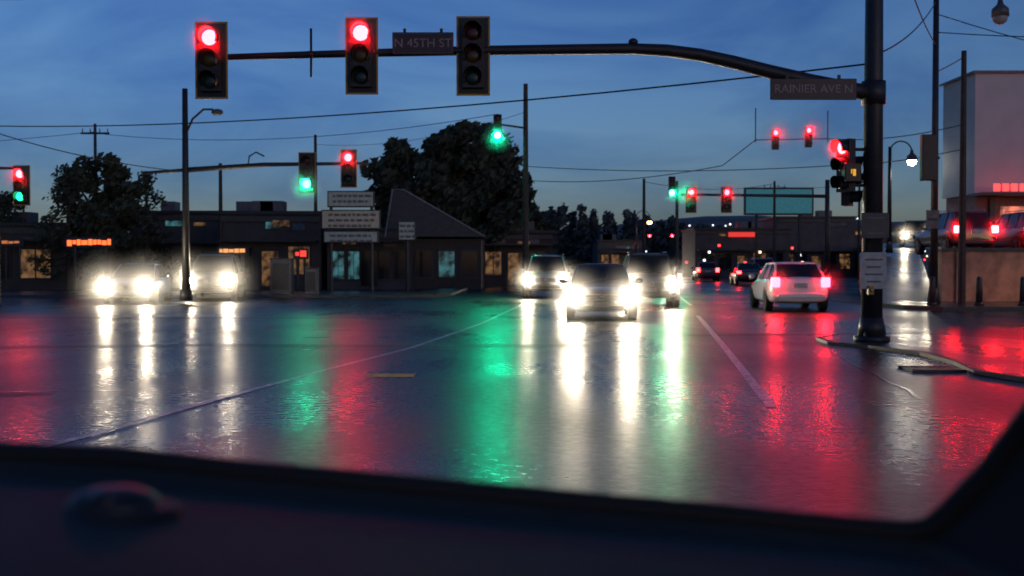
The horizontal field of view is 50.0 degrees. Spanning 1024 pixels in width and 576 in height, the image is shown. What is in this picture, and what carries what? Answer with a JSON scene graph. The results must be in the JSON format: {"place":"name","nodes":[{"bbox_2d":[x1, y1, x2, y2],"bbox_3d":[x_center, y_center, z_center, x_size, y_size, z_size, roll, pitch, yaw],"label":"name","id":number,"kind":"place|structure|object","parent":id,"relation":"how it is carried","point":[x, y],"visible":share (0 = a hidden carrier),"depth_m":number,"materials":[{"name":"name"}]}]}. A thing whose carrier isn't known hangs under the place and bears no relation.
{"place":"outdoors","nodes":[
{"label":"outdoors","id":0,"kind":"place"},
{"bbox_2d":[129,214,218,286],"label":"walls","id":1,"kind":"structure","parent":0,"point":[209,232],"depth_m":65.95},
{"bbox_2d":[137,201,251,220],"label":"roof","id":2,"kind":"structure","parent":1,"relation":"on","point":[171,207],"depth_m":65.83,"materials":[{"name":"metal"}]},
{"bbox_2d":[1,287,467,297],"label":"pavement","id":3,"kind":"structure","parent":0,"point":[444,291],"depth_m":46.75,"materials":[{"name":"concrete"}]},
{"bbox_2d":[269,258,294,293],"bbox_3d":[-9.900,-0.509,47.301,0.960,1.545,0.660,0,1,0],"label":"utility cabinet","id":4,"kind":"object","parent":3,"relation":"on","point":[281,275],"visible":0.99,"depth_m":46.99,"materials":[{"name":"metal"}]},
{"bbox_2d":[304,268,319,293],"bbox_3d":[-8.600,-0.306,47.206,0.560,1.145,0.660,0,1,0],"label":"utility cabinet","id":5,"kind":"object","parent":3,"relation":"on","point":[311,280],"visible":1,"depth_m":46.89,"materials":[{"name":"metal"}]},
{"bbox_2d":[73,265,927,310],"bbox_3d":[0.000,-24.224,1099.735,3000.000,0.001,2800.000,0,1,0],"label":"ground","id":6,"kind":"structure","parent":0,"point":[844,290],"depth_m":58.45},
{"bbox_2d":[0,239,24,290],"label":"lit shop sign","id":7,"kind":"object","parent":6,"relation":"on","point":[19,243],"visible":0.81,"depth_m":56.02,"materials":[{"name":"metal"}]},
{"bbox_2d":[0,191,25,221],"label":"pine tree","id":8,"kind":"object","parent":6,"relation":"on","point":[7,197],"visible":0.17,"depth_m":59.79,"materials":[{"name":"green plant"}]},
{"bbox_2d":[0,226,126,290],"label":"walls","id":9,"kind":"structure","parent":6,"relation":"on","point":[55,284],"depth_m":58.01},
{"bbox_2d":[0,248,52,279],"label":"window frames","id":10,"kind":"structure","parent":9,"relation":"attached to","point":[10,266],"depth_m":57.92,"materials":[{"name":"metal"}]},
{"bbox_2d":[0,249,49,277],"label":"windows","id":11,"kind":"structure","parent":10,"relation":"attached to","point":[27,271],"depth_m":57.90,"materials":[{"name":"orange glass"}]},
{"bbox_2d":[0,212,72,233],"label":"roof","id":12,"kind":"structure","parent":9,"relation":"on","point":[31,218],"depth_m":57.86,"materials":[{"name":"metal"}]},
{"bbox_2d":[29,163,110,290],"bbox_3d":[-23.395,-3.219,57.890,3.953,6.729,4.320,0,1,-14],"label":"pine tree","id":13,"kind":"object","parent":6,"relation":"on","point":[84,264],"visible":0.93,"depth_m":57.68,"materials":[{"name":"green plant"}]},
{"bbox_2d":[65,237,114,290],"bbox_3d":[-20.200,-1.080,52.574,2.300,2.700,0.230,0,1,0],"label":"lit shop sign","id":14,"kind":"object","parent":6,"relation":"on","point":[74,243],"visible":0.89,"depth_m":52.47,"materials":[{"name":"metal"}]},
{"bbox_2d":[52,152,145,289],"bbox_3d":[-22.611,-3.642,60.108,4.607,7.506,4.763,0,1,0],"label":"tree","id":15,"kind":"object","parent":6,"relation":"on","point":[115,216],"visible":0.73,"depth_m":59.59,"materials":[{"name":"green plant"}]},
{"bbox_2d":[112,170,181,275],"bbox_3d":[-20.383,-3.296,61.969,4.172,6.691,3.573,1,1,21],"label":"pine tree","id":16,"kind":"object","parent":6,"relation":"on","point":[135,246],"visible":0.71,"depth_m":61.72,"materials":[{"name":"green plant"}]},
{"bbox_2d":[219,163,222,245],"bbox_3d":[-15.900,-3.353,59.938,0.280,6.900,0.266,0,1,0],"label":"utility pole","id":17,"kind":"object","parent":6,"relation":"on","point":[220,209],"visible":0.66,"depth_m":59.83,"materials":[{"name":"brown wood"}]},
{"bbox_2d":[218,246,248,268],"bbox_3d":[-14.600,-1.012,57.577,1.600,2.330,0.230,0,1,0],"label":"lit shop sign","id":18,"kind":"object","parent":6,"relation":"on","point":[237,250],"visible":0.71,"depth_m":57.47,"materials":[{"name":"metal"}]},
{"bbox_2d":[223,215,326,289],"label":"walls","id":19,"kind":"structure","parent":6,"relation":"on","point":[251,231],"depth_m":59.95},
{"bbox_2d":[216,201,320,221],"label":"roof","id":20,"kind":"structure","parent":19,"relation":"on","point":[269,207],"depth_m":59.84,"materials":[{"name":"metal"}]},
{"bbox_2d":[229,245,310,289],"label":"window frames","id":21,"kind":"structure","parent":19,"relation":"attached to","point":[268,287],"depth_m":59.91,"materials":[{"name":"metal"}]},
{"bbox_2d":[237,247,308,285],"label":"windows","id":22,"kind":"structure","parent":21,"relation":"attached to","point":[266,255],"depth_m":59.90,"materials":[{"name":"orange glass"}]},
{"bbox_2d":[266,220,304,230],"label":"wall signs","id":23,"kind":"object","parent":19,"relation":"attached to","point":[276,224],"depth_m":59.81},
{"bbox_2d":[293,249,308,290],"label":"lit shop sign","id":24,"kind":"object","parent":6,"relation":"on","point":[298,254],"visible":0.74,"depth_m":53.03,"materials":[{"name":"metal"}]},
{"bbox_2d":[321,191,380,290],"bbox_3d":[-7.900,-2.263,53.972,2.900,5.000,0.339,0,1,0],"label":"store sign","id":25,"kind":"object","parent":6,"relation":"on","point":[332,219],"visible":0.98,"depth_m":53.79,"materials":[{"name":"metal"}]},
{"bbox_2d":[324,227,417,289],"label":"walls","id":26,"kind":"structure","parent":6,"relation":"on","point":[351,266],"depth_m":59.92,"materials":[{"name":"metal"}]},
{"bbox_2d":[333,251,404,285],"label":"windows","id":27,"kind":"structure","parent":26,"relation":"in","point":[365,255],"depth_m":59.90,"materials":[{"name":"teal"}]},
{"bbox_2d":[333,249,405,289],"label":"window frames","id":28,"kind":"structure","parent":26,"relation":"in","point":[360,287],"depth_m":59.92,"materials":[{"name":"metal"}]},
{"bbox_2d":[398,221,416,290],"bbox_3d":[-5.319,-1.610,55.988,0.961,3.600,0.339,0,1,0],"label":"store sign","id":29,"kind":"object","parent":6,"relation":"on","point":[407,231],"visible":0.96,"depth_m":55.81,"materials":[{"name":"metal"}]},
{"bbox_2d":[359,135,469,226],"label":"tree","id":30,"kind":"object","parent":6,"relation":"on","point":[388,176],"visible":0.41,"depth_m":71.21,"materials":[{"name":"green plant"}]},
{"bbox_2d":[127,202,725,273],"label":"distant trees","id":31,"kind":"object","parent":6,"relation":"on","point":[574,246],"visible":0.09,"depth_m":136.99,"materials":[{"name":"plant"}]},
{"bbox_2d":[384,189,487,289],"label":"building","id":32,"kind":"structure","parent":6,"relation":"on","point":[448,250],"depth_m":60.40,"materials":[{"name":"grey"}]},
{"bbox_2d":[415,250,477,278],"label":"window frames","id":33,"kind":"structure","parent":32,"relation":"in","point":[454,277],"depth_m":60.43,"materials":[{"name":"metal"}]},
{"bbox_2d":[416,251,476,276],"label":"windows","id":34,"kind":"structure","parent":32,"relation":"in","point":[423,258],"depth_m":60.40,"materials":[{"name":"teal glass"}]},
{"bbox_2d":[400,120,488,212],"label":"tree","id":35,"kind":"object","parent":6,"relation":"on","point":[445,197],"visible":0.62,"depth_m":70.77,"materials":[{"name":"green plant"}]},
{"bbox_2d":[444,119,537,253],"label":"tree","id":36,"kind":"object","parent":6,"relation":"on","point":[490,206],"visible":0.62,"depth_m":71.84,"materials":[{"name":"green plant"}]},
{"bbox_2d":[485,233,552,284],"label":"walls","id":37,"kind":"structure","parent":6,"relation":"on","point":[496,280],"depth_m":71.96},
{"bbox_2d":[485,250,545,284],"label":"window frames","id":38,"kind":"structure","parent":37,"relation":"attached to","point":[516,283],"depth_m":71.91,"materials":[{"name":"metal"}]},
{"bbox_2d":[485,252,544,281],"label":"windows","id":39,"kind":"structure","parent":38,"relation":"attached to","point":[514,266],"depth_m":71.90,"materials":[{"name":"orange"}]},
{"bbox_2d":[503,221,555,238],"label":"roof","id":40,"kind":"structure","parent":37,"relation":"on","point":[531,227],"depth_m":71.85,"materials":[{"name":"metal"}]},
{"bbox_2d":[682,230,788,277],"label":"walls","id":41,"kind":"structure","parent":6,"relation":"on","point":[693,242],"depth_m":104.94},
{"bbox_2d":[681,221,790,233],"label":"roof","id":42,"kind":"structure","parent":41,"relation":"on","point":[744,225],"depth_m":104.81,"materials":[{"name":"metal"}]},
{"bbox_2d":[701,252,783,269],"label":"window frames","id":43,"kind":"structure","parent":41,"relation":"attached to","point":[737,257],"depth_m":104.89,"materials":[{"name":"metal"}]},
{"bbox_2d":[702,253,782,268],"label":"windows","id":44,"kind":"structure","parent":43,"relation":"attached to","point":[724,263],"depth_m":104.88,"materials":[{"name":"orange glass"}]},
{"bbox_2d":[680,180,829,289],"bbox_3d":[13.280,-2.903,59.949,8.161,6.000,0.304,0,1,0],"label":"traffic signal mast","id":45,"kind":"object","parent":6,"relation":"on","point":[826,195],"visible":0.89,"depth_m":59.84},
{"bbox_2d":[685,187,696,212],"bbox_3d":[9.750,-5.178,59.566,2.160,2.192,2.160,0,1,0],"label":"traffic light","id":46,"kind":"object","parent":45,"relation":"attached to","point":[690,199],"visible":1,"depth_m":59.72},
{"bbox_2d":[721,187,731,212],"bbox_3d":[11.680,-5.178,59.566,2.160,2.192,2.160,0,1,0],"label":"traffic light","id":47,"kind":"object","parent":45,"relation":"attached to","point":[726,199],"visible":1,"depth_m":59.71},
{"bbox_2d":[763,181,785,261],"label":"utility pole","id":48,"kind":"object","parent":6,"relation":"on","point":[774,188],"visible":0.91,"depth_m":87.81,"materials":[{"name":"brown wood"}]},
{"bbox_2d":[743,187,813,261],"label":"billboard","id":49,"kind":"object","parent":6,"relation":"on","point":[757,206],"visible":0.75,"depth_m":91.68,"materials":[{"name":"metal"}]},
{"bbox_2d":[957,50,966,303],"bbox_3d":[14.750,-3.541,35.927,0.260,8.400,0.247,0,1,0],"label":"utility pole","id":50,"kind":"object","parent":6,"relation":"on","point":[962,241],"visible":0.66,"depth_m":35.85,"materials":[{"name":"brown wood"}]},
{"bbox_2d":[938,248,1023,300],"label":"retaining wall","id":51,"kind":"structure","parent":6,"relation":"on","point":[1000,271],"depth_m":38.82,"materials":[{"name":"concrete"}]},
{"bbox_2d":[0,274,1023,519],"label":"road","id":52,"kind":"structure","parent":0,"point":[676,414],"depth_m":12.43,"materials":[{"name":"asphalt"}]},
{"bbox_2d":[0,266,0,303],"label":"utility pole","id":53,"kind":"object","parent":52,"relation":"on","point":[0,284],"visible":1,"depth_m":38.05,"materials":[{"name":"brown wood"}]},
{"bbox_2d":[0,167,12,169],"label":"signal arm","id":54,"kind":"object","parent":53,"relation":"attached to","point":[6,168],"visible":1,"depth_m":37.87},
{"bbox_2d":[13,165,29,205],"bbox_3d":[-16.900,-3.798,37.596,1.680,1.922,1.680,0,1,0],"label":"traffic light","id":55,"kind":"object","parent":54,"relation":"attached to","point":[21,185],"visible":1,"depth_m":37.73,"materials":[{"name":"black plastic"}]},
{"bbox_2d":[0,64,863,126],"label":"power line","id":56,"kind":"object","parent":53,"relation":"attached to","point":[456,105],"visible":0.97,"depth_m":25.39,"materials":[{"name":"black plastic"}]},
{"bbox_2d":[101,263,172,303],"bbox_3d":[-13.883,-0.084,40.377,4.383,3.000,6.520,0,1,-8],"label":"car","id":57,"kind":"object","parent":52,"relation":"on","point":[151,281],"visible":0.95,"depth_m":39.86,"materials":[{"name":"grey paint"}]},
{"bbox_2d":[190,253,245,299],"bbox_3d":[-11.883,-0.334,43.772,4.474,3.000,6.620,0,1,-8],"label":"suv","id":58,"kind":"object","parent":52,"relation":"on","point":[217,274],"visible":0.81,"depth_m":43.46,"materials":[{"name":"grey paint"}]},
{"bbox_2d":[143,88,368,300],"bbox_3d":[-9.301,-3.385,39.932,8.204,7.700,0.480,0,1,0],"label":"traffic signal mast","id":59,"kind":"object","parent":52,"relation":"on","point":[186,293],"visible":1,"depth_m":39.84,"materials":[{"name":"metal"}]},
{"bbox_2d":[298,152,315,192],"bbox_3d":[-7.430,-3.891,39.585,1.792,2.050,1.792,0,1,0],"label":"traffic light","id":60,"kind":"object","parent":59,"relation":"attached to","point":[307,170],"visible":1,"depth_m":39.73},
{"bbox_2d":[341,149,356,187],"bbox_3d":[-5.920,-4.595,39.577,1.680,1.922,1.680,0,1,0],"label":"traffic light","id":61,"kind":"object","parent":59,"relation":"attached to","point":[348,168],"visible":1,"depth_m":39.72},
{"bbox_2d":[50,296,776,443],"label":"road markings","id":62,"kind":"object","parent":52,"relation":"on","point":[764,397],"visible":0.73,"depth_m":14.22,"materials":[{"name":"white paint"}]},
{"bbox_2d":[0,316,827,395],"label":"asphalt patches","id":63,"kind":"object","parent":52,"relation":"on","point":[277,345],"visible":1,"depth_m":19.72,"materials":[{"name":"asphalt"}]},
{"bbox_2d":[14,330,920,398],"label":"tar seams","id":64,"kind":"object","parent":52,"relation":"on","point":[907,389],"visible":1,"depth_m":17.58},
{"bbox_2d":[502,84,528,291],"bbox_3d":[0.050,-4.985,54.898,1.600,10.400,0.340,0,1,0],"label":"utility pole","id":65,"kind":"object","parent":52,"relation":"on","point":[525,251],"visible":0.87,"depth_m":54.79,"materials":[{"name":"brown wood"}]},
{"bbox_2d":[493,114,501,139],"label":"traffic light","id":66,"kind":"object","parent":65,"relation":"attached to","point":[497,126],"visible":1,"depth_m":54.66,"materials":[{"name":"black plastic"}]},
{"bbox_2d":[529,202,558,247],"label":"tree","id":67,"kind":"object","parent":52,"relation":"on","point":[538,217],"visible":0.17,"depth_m":83.16,"materials":[{"name":"green plant"}]},
{"bbox_2d":[519,254,574,297],"bbox_3d":[1.509,-0.436,46.914,3.474,2.057,6.120,0,1,4],"label":"suv","id":68,"kind":"object","parent":52,"relation":"on","point":[545,272],"visible":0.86,"depth_m":45.82,"materials":[{"name":"silver paint"}]},
{"bbox_2d":[559,264,642,318],"bbox_3d":[2.409,0.165,29.724,3.383,2.000,6.020,0,1,4],"label":"car","id":69,"kind":"object","parent":52,"relation":"on","point":[601,287],"visible":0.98,"depth_m":28.56,"materials":[{"name":"black paint"}]},
{"bbox_2d":[642,179,645,252],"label":"utility pole","id":70,"kind":"object","parent":52,"relation":"on","point":[643,228],"visible":0.66,"depth_m":74.83,"materials":[{"name":"brown wood"}]},
{"bbox_2d":[623,252,682,306],"bbox_3d":[4.709,-0.225,37.917,3.474,2.057,6.120,0,1,4],"label":"car","id":71,"kind":"object","parent":52,"relation":"on","point":[654,272],"visible":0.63,"depth_m":36.96,"materials":[{"name":"grey paint"}]},
{"bbox_2d":[675,181,678,282],"bbox_3d":[9.150,-2.926,60.948,0.240,6.000,0.228,0,1,0],"label":"signal pole","id":72,"kind":"object","parent":52,"relation":"on","point":[676,231],"visible":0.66,"depth_m":60.89,"materials":[{"name":"metal"}]},
{"bbox_2d":[691,262,718,280],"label":"car","id":73,"kind":"object","parent":52,"relation":"on","point":[706,270],"visible":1,"depth_m":85.95,"materials":[{"name":"grey paint"}]},
{"bbox_2d":[729,263,761,285],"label":"car","id":74,"kind":"object","parent":52,"relation":"on","point":[741,272],"visible":0.76,"depth_m":70.36,"materials":[{"name":"black paint"}]},
{"bbox_2d":[748,262,829,310],"bbox_3d":[8.822,-0.116,34.902,2.888,1.600,5.488,0,1,4],"label":"car","id":75,"kind":"object","parent":52,"relation":"on","point":[804,284],"visible":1,"depth_m":33.34,"materials":[{"name":"white paint"}]},
{"bbox_2d":[816,333,1023,381],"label":"traffic island","id":76,"kind":"structure","parent":52,"relation":"on","point":[998,357],"depth_m":18.35,"materials":[{"name":"concrete"}]},
{"bbox_2d":[228,0,889,342],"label":"traffic signal mast","id":77,"kind":"object","parent":76,"relation":"on","point":[871,91],"visible":0.96,"depth_m":19.79,"materials":[{"name":"metal"}]},
{"bbox_2d":[195,22,227,98],"bbox_3d":[-5.420,-4.235,19.560,1.155,1.659,1.155,0,1,0],"label":"traffic light","id":78,"kind":"object","parent":77,"relation":"attached to","point":[211,60],"visible":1,"depth_m":19.70,"materials":[{"name":"metal"}]},
{"bbox_2d":[345,17,377,94],"bbox_3d":[-2.710,-4.315,19.558,1.155,1.659,1.155,0,1,0],"label":"traffic light","id":79,"kind":"object","parent":77,"relation":"attached to","point":[361,59],"visible":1,"depth_m":19.70,"materials":[{"name":"metal"}]},
{"bbox_2d":[392,28,453,54],"bbox_3d":[-1.600,-4.428,19.738,1.100,0.470,0.077,0,1,0],"label":"street name sign","id":80,"kind":"object","parent":77,"relation":"attached to","point":[404,42],"visible":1,"depth_m":19.71,"materials":[{"name":"metal"}]},
{"bbox_2d":[456,16,489,95],"bbox_3d":[-0.700,-4.181,19.655,0.605,1.426,0.454,0,1,0],"label":"traffic light","id":81,"kind":"object","parent":77,"relation":"attached to","point":[472,59],"visible":1,"depth_m":19.70,"materials":[{"name":"metal"}]},
{"bbox_2d":[770,75,856,99],"bbox_3d":[5.400,-3.596,19.688,1.550,0.450,0.077,0,1,0],"label":"street name sign","id":82,"kind":"object","parent":77,"relation":"attached to","point":[787,88],"visible":1,"depth_m":19.66,"materials":[{"name":"metal"}]},
{"bbox_2d":[830,138,855,192],"bbox_3d":[5.887,-2.315,19.802,0.704,1.153,0.704,-1,2,-28],"label":"traffic light","id":83,"kind":"object","parent":77,"relation":"attached to","point":[844,150],"visible":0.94,"depth_m":19.79,"materials":[{"name":"metal"}]},
{"bbox_2d":[842,163,860,182],"bbox_3d":[6.080,-2.060,19.654,0.300,0.340,0.206,0,1,0],"label":"pedestrian signal","id":84,"kind":"object","parent":77,"relation":"attached to","point":[851,172],"visible":1,"depth_m":19.56,"materials":[{"name":"black"}]},
{"bbox_2d":[841,156,862,205],"bbox_3d":[6.272,-1.973,20.197,0.357,0.918,0.306,1,2,30],"label":"traffic light","id":85,"kind":"object","parent":77,"relation":"attached to","point":[848,198],"visible":0.22,"depth_m":20.11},
{"bbox_2d":[861,252,886,288],"bbox_3d":[6.500,-0.312,19.736,0.460,0.660,0.020,0,1,0],"label":"regulatory sign","id":86,"kind":"object","parent":77,"relation":"attached to","point":[873,268],"visible":1,"depth_m":19.73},
{"bbox_2d":[861,213,888,237],"bbox_3d":[6.530,-1.122,19.737,0.500,0.460,0.020,0,1,0],"label":"regulatory sign","id":87,"kind":"object","parent":77,"relation":"attached to","point":[874,225],"visible":1,"depth_m":19.73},
{"bbox_2d":[898,366,966,371],"bbox_3d":[5.820,1.124,15.230,0.740,0.035,0.580,0,1,0],"label":"storm drain","id":88,"kind":"object","parent":52,"relation":"on","point":[931,369],"visible":1,"depth_m":15.15,"materials":[{"name":"metal"}]},
{"bbox_2d":[0,460,1023,575],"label":"dashboard","id":89,"kind":"object","parent":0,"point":[223,526],"visible":0.97,"depth_m":0.79,"materials":[{"name":"plastic"}]},
{"bbox_2d":[60,484,183,521],"bbox_3d":[-0.279,0.153,0.769,0.096,0.030,0.072,0,1,0],"label":"light sensor","id":90,"kind":"object","parent":89,"relation":"on","point":[117,503],"visible":0.86,"depth_m":0.75,"materials":[{"name":"black plastic"}]},
{"bbox_2d":[0,402,1023,540],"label":"windscreen seal","id":91,"kind":"object","parent":89,"relation":"on","point":[968,491],"visible":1,"depth_m":0.90,"materials":[{"name":"rubber"}]},
{"bbox_2d":[927,445,1023,573],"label":"windscreen pillar","id":92,"kind":"structure","parent":89,"relation":"on","point":[988,524],"depth_m":0.86,"materials":[{"name":"plastic"}]},
{"bbox_2d":[0,0,1023,231],"label":"sky","id":93,"kind":"structure","parent":0,"point":[63,62],"materials":[{"name":"blue"}]},
{"bbox_2d":[592,242,641,263],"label":"walls","id":94,"kind":"structure","parent":0,"point":[596,253],"depth_m":121.94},
{"bbox_2d":[591,234,641,244],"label":"roof","id":95,"kind":"structure","parent":94,"relation":"on","point":[607,239],"depth_m":121.83,"materials":[{"name":"metal"}]},
{"bbox_2d":[565,215,929,264],"bbox_3d":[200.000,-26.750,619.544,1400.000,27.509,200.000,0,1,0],"label":"hills","id":96,"kind":"structure","parent":0,"point":[715,221],"depth_m":579.51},
{"bbox_2d":[763,218,855,276],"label":"walls","id":97,"kind":"structure","parent":0,"point":[842,237],"depth_m":111.92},
{"bbox_2d":[758,211,856,221],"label":"roof","id":98,"kind":"structure","parent":97,"relation":"on","point":[819,214],"depth_m":111.78,"materials":[{"name":"metal"}]},
{"bbox_2d":[789,253,850,270],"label":"window frames","id":99,"kind":"structure","parent":97,"relation":"attached to","point":[830,260],"depth_m":111.89,"materials":[{"name":"metal"}]},
{"bbox_2d":[789,254,849,268],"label":"windows","id":100,"kind":"structure","parent":99,"relation":"attached to","point":[817,259],"depth_m":111.88,"materials":[{"name":"orange"}]},
{"bbox_2d":[859,244,928,300],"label":"side street","id":101,"kind":"structure","parent":0,"point":[907,279],"depth_m":49.23,"materials":[{"name":"asphalt"}]},
{"bbox_2d":[885,141,916,252],"bbox_3d":[21.226,-4.971,59.900,1.693,6.138,0.560,0,1,0],"label":"street lamp","id":102,"kind":"object","parent":101,"relation":"on","point":[889,246],"visible":0.91,"depth_m":59.81,"materials":[{"name":"metal"}]},
{"bbox_2d":[898,220,925,246],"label":"car","id":103,"kind":"object","parent":101,"relation":"on","point":[910,229],"visible":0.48,"depth_m":73.05,"materials":[{"name":"grey paint"}]},
{"bbox_2d":[928,255,929,278],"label":"parking lot","id":104,"kind":"structure","parent":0,"point":[928,266],"depth_m":60.95,"materials":[{"name":"asphalt"}]},
{"bbox_2d":[913,210,998,254],"bbox_3d":[19.100,-2.367,47.151,2.952,1.867,5.788,0,1,0],"label":"car","id":105,"kind":"object","parent":104,"relation":"on","point":[982,230],"visible":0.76,"depth_m":45.59,"materials":[{"name":"black paint"}]},
{"bbox_2d":[968,192,1023,225],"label":"canopy and columns","id":106,"kind":"object","parent":104,"relation":"on","point":[991,208],"visible":0.53,"depth_m":53.90,"materials":[{"name":"metal"}]},
{"bbox_2d":[981,210,1023,247],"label":"car","id":107,"kind":"object","parent":104,"relation":"on","point":[1010,234],"visible":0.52,"depth_m":46.76,"materials":[{"name":"red paint"}]},
{"bbox_2d":[883,301,1023,310],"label":"pavement","id":108,"kind":"structure","parent":0,"point":[971,306],"depth_m":34.84,"materials":[{"name":"concrete"}]},
{"bbox_2d":[927,0,1009,303],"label":"street lamp","id":109,"kind":"object","parent":108,"relation":"on","point":[1000,15],"visible":0.88,"depth_m":35.80,"materials":[{"name":"metal"}]},
{"bbox_2d":[920,134,939,180],"bbox_3d":[13.615,-4.236,35.711,0.630,1.500,0.250,0,1,0],"label":"traffic light back","id":110,"kind":"object","parent":109,"relation":"attached to","point":[929,157],"visible":1,"depth_m":35.59,"materials":[{"name":"black plastic"}]},
{"bbox_2d":[926,210,938,228],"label":"traffic sign","id":111,"kind":"object","parent":109,"relation":"attached to","point":[932,219],"visible":1,"depth_m":35.75,"materials":[{"name":"metal"}]},
{"bbox_2d":[946,196,1023,247],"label":"walls","id":112,"kind":"structure","parent":0,"point":[976,203],"depth_m":54.12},
{"bbox_2d":[939,70,1023,198],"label":"walls","id":113,"kind":"structure","parent":112,"relation":"on","point":[995,129],"depth_m":53.87,"materials":[{"name":"metal"}]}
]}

